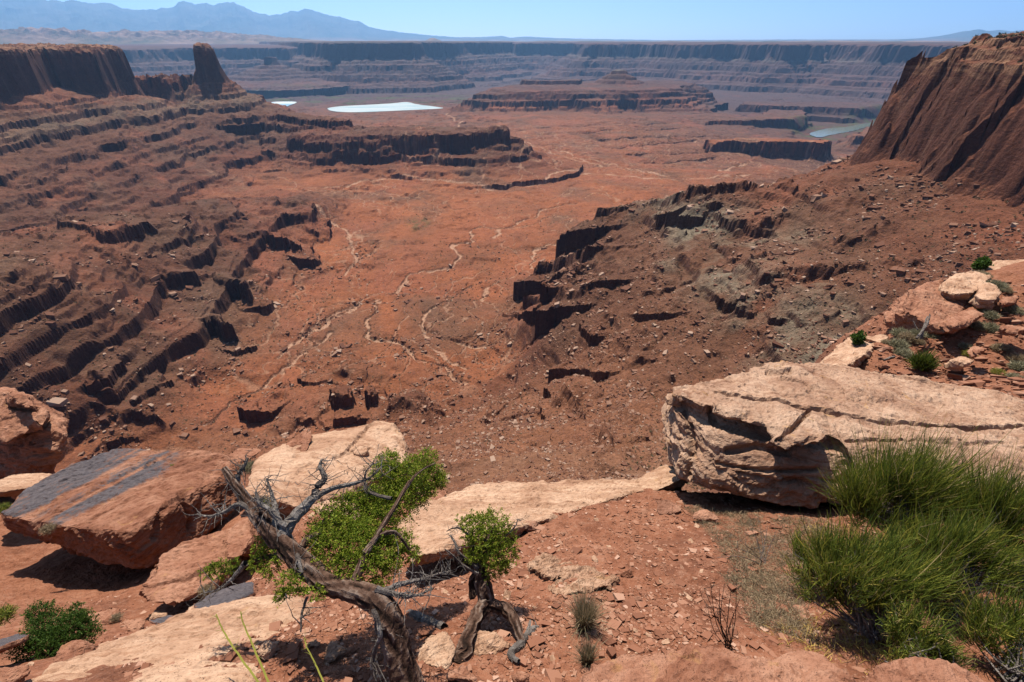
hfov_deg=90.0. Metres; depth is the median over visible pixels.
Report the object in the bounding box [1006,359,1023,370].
brush
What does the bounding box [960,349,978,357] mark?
brush
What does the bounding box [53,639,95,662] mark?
stone
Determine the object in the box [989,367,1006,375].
brush
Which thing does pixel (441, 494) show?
boulder
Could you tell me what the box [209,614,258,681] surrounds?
plant stalk
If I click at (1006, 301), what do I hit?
rock
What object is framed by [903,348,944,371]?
shrub
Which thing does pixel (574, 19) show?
sky
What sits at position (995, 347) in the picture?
brush
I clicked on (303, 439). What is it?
stone
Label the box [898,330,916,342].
brush
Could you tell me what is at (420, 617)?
log
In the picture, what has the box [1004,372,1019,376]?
brush
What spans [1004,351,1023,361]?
brush
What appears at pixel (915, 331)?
brush
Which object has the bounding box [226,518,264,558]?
boulder
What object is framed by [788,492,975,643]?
broom bush
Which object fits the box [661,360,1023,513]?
boulder
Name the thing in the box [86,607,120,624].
stone
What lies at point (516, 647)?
dead branch
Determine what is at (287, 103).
water
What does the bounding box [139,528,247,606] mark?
boulder
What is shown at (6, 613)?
shrub
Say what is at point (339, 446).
boulder
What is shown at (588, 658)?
grass tuft
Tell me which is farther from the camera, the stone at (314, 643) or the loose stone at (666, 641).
the loose stone at (666, 641)
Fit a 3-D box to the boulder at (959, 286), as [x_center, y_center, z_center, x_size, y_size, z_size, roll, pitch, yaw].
[19.902,-2.351,22.591,4.059,0.902,1.385,-21,36,-31]
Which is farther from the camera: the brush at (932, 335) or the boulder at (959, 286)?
the boulder at (959, 286)
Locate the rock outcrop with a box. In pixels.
[526,552,619,595]
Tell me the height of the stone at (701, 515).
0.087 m
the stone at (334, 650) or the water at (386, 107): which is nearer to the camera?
the stone at (334, 650)
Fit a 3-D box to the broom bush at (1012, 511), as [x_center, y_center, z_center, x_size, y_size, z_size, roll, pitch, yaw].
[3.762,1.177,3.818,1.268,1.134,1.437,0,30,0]
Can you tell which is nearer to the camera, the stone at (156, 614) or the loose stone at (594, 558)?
the loose stone at (594, 558)
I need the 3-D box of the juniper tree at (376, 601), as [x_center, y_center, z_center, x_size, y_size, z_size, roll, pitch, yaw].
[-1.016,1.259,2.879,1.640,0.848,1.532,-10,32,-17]
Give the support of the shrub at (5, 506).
on the boulder at (125, 507)
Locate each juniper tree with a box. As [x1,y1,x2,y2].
[182,444,466,681]
[439,504,526,663]
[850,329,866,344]
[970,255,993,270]
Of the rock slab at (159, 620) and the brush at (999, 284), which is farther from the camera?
the brush at (999, 284)
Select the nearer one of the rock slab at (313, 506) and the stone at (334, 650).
the stone at (334, 650)
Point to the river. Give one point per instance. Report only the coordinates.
(825, 132)
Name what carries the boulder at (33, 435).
on the ground at (32, 571)
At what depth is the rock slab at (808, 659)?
2.75 m
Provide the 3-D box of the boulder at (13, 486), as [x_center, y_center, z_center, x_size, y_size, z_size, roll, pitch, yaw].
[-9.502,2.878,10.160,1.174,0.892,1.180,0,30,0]
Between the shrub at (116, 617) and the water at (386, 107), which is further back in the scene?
the water at (386, 107)
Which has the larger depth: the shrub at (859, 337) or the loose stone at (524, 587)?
the shrub at (859, 337)
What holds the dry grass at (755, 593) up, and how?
on the ground at (32, 571)
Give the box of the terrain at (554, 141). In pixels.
[0,31,1023,493]
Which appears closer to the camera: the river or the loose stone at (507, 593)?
the loose stone at (507, 593)
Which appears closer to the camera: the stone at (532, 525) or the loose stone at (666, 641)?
the loose stone at (666, 641)
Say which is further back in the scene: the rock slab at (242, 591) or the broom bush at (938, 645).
the rock slab at (242, 591)
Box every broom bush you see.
[778,522,830,592]
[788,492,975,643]
[808,409,1023,541]
[867,488,1023,619]
[874,587,984,672]
[915,427,1023,597]
[940,574,1023,681]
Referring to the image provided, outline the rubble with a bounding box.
[0,155,1023,493]
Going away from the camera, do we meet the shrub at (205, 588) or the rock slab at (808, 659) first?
the rock slab at (808, 659)
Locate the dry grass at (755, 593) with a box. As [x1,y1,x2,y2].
[676,502,842,648]
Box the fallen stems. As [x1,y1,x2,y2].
[761,518,902,674]
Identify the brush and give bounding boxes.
[880,339,889,344]
[887,337,912,349]
[889,326,907,337]
[891,346,913,359]
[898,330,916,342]
[909,328,927,339]
[910,335,920,343]
[915,339,925,344]
[925,333,940,338]
[959,342,972,349]
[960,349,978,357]
[968,320,989,331]
[981,308,1002,320]
[982,278,1011,291]
[983,321,999,332]
[987,341,1009,353]
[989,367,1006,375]
[997,343,1015,351]
[999,304,1023,314]
[1002,287,1012,292]
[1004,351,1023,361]
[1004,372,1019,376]
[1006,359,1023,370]
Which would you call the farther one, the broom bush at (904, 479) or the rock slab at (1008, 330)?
the rock slab at (1008, 330)
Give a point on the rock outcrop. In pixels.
(545, 566)
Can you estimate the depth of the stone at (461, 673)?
2.76 m
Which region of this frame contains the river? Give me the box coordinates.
[809,122,873,136]
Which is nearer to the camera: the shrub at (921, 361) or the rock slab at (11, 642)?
the rock slab at (11, 642)
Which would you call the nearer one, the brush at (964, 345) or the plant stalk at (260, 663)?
the plant stalk at (260, 663)
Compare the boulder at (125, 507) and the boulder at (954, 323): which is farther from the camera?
the boulder at (954, 323)
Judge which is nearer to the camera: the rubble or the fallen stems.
the fallen stems
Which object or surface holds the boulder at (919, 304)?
on the ground at (32, 571)
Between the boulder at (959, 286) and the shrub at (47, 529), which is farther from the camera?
the boulder at (959, 286)
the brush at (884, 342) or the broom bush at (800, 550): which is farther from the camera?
the brush at (884, 342)
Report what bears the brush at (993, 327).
on the ground at (32, 571)
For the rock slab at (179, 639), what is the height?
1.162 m
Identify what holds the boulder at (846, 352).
on the ground at (32, 571)
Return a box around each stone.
[0,664,30,681]
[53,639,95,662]
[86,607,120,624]
[121,618,144,631]
[149,610,167,620]
[229,447,261,463]
[257,640,279,660]
[285,427,312,451]
[307,639,319,646]
[324,640,347,662]
[353,446,368,456]
[418,631,454,669]
[446,665,476,681]
[473,629,510,656]
[503,589,511,598]
[511,671,529,681]
[519,585,528,589]
[525,521,538,531]
[591,555,597,561]
[620,568,633,577]
[634,596,641,600]
[656,499,681,514]
[661,638,669,643]
[692,509,718,522]
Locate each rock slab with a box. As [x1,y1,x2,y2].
[0,633,34,652]
[25,595,312,681]
[149,615,174,624]
[194,582,258,607]
[310,500,358,516]
[397,465,687,566]
[579,645,855,681]
[770,650,847,671]
[863,656,985,681]
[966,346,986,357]
[971,259,1023,271]
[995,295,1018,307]
[995,325,1023,335]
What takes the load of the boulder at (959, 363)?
on the ground at (32, 571)
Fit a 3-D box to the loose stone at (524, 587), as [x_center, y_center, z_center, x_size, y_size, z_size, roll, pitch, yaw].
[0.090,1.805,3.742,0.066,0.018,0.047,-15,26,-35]
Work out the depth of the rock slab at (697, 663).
2.51 m
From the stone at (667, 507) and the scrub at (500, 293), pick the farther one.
the scrub at (500, 293)
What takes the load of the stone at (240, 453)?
on the ground at (32, 571)
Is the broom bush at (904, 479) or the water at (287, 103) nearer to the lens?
the broom bush at (904, 479)
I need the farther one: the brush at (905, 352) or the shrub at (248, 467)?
the brush at (905, 352)
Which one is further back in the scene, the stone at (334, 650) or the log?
the log
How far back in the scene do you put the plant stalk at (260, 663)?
2.64 m
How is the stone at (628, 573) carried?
on the ground at (32, 571)
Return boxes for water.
[271,101,295,105]
[328,102,440,111]
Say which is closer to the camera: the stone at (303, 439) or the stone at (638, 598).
the stone at (638, 598)
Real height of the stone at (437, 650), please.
0.057 m
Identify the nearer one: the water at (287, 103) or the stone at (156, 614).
the stone at (156, 614)
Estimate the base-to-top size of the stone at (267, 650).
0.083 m
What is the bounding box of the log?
[406,609,447,629]
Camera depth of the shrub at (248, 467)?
8.82 m
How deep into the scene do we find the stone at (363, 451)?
8.68 m
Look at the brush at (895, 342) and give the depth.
19.52 m
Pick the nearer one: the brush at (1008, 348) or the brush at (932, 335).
the brush at (1008, 348)
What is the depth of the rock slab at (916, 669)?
2.45 m
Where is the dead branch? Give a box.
[502,613,538,663]
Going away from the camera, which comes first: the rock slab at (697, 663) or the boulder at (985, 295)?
the rock slab at (697, 663)
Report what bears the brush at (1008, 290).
on the ground at (32, 571)
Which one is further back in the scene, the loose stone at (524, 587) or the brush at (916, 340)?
the brush at (916, 340)
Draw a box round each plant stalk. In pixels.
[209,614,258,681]
[239,612,269,681]
[302,627,323,681]
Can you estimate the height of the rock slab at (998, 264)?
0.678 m
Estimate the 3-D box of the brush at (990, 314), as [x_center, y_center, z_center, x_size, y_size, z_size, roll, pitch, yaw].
[19.213,-1.077,20.559,0.731,0.426,0.820,-10,32,-16]
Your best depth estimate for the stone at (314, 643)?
3.03 m
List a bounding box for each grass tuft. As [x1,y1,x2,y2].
[558,580,618,644]
[567,636,611,668]
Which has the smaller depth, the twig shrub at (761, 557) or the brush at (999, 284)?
the twig shrub at (761, 557)
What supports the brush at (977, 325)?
on the ground at (32, 571)
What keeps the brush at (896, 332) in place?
on the ground at (32, 571)
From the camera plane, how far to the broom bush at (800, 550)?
3.74 m
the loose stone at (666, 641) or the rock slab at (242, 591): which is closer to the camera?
the loose stone at (666, 641)
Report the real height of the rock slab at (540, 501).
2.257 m
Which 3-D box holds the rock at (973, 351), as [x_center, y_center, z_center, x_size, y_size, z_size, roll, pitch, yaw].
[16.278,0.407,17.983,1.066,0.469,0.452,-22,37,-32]
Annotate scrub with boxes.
[0,33,1023,491]
[1,31,1023,62]
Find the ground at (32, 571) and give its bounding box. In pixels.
[0,261,1023,681]
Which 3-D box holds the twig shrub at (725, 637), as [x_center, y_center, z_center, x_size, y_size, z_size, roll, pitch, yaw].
[1.167,1.585,2.920,0.370,0.596,0.205,-6,31,-9]
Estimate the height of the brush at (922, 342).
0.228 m
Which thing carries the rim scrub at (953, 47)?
on the terrain at (554, 141)
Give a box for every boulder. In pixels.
[0,387,68,478]
[0,473,50,499]
[1,448,239,568]
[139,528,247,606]
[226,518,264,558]
[245,421,418,520]
[413,487,447,505]
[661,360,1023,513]
[820,334,888,367]
[882,278,964,334]
[938,271,991,300]
[939,310,983,333]
[944,356,973,370]
[968,282,1001,309]
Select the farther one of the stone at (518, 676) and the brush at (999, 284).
the brush at (999, 284)
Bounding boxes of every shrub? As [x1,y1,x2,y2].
[0,502,11,514]
[0,602,19,625]
[1,598,106,663]
[37,522,55,534]
[107,612,125,624]
[194,582,215,598]
[241,458,255,474]
[701,583,741,651]
[718,521,778,563]
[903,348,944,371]
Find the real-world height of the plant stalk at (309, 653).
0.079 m
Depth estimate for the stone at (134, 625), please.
5.52 m
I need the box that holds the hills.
[0,0,1023,43]
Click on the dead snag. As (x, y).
(924, 327)
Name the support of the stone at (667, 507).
on the ground at (32, 571)
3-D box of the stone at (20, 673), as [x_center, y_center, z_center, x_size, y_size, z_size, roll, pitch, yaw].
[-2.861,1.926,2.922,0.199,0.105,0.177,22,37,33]
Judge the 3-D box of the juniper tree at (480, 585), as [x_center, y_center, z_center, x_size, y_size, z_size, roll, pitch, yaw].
[-0.183,1.501,3.228,0.599,0.510,0.864,0,30,0]
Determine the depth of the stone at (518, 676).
2.76 m
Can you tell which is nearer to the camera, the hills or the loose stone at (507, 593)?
the loose stone at (507, 593)
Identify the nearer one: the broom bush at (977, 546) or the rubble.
the broom bush at (977, 546)
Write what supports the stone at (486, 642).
on the ground at (32, 571)
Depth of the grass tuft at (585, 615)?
3.21 m
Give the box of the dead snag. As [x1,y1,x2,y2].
[913,314,930,338]
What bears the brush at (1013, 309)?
on the ground at (32, 571)
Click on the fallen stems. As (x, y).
(850, 634)
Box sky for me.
[47,0,1023,39]
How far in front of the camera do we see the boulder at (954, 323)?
19.46 m
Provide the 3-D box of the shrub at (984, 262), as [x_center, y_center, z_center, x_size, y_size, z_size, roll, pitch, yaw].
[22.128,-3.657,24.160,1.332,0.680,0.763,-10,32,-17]
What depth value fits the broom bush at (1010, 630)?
2.91 m
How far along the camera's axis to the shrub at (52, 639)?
4.55 m

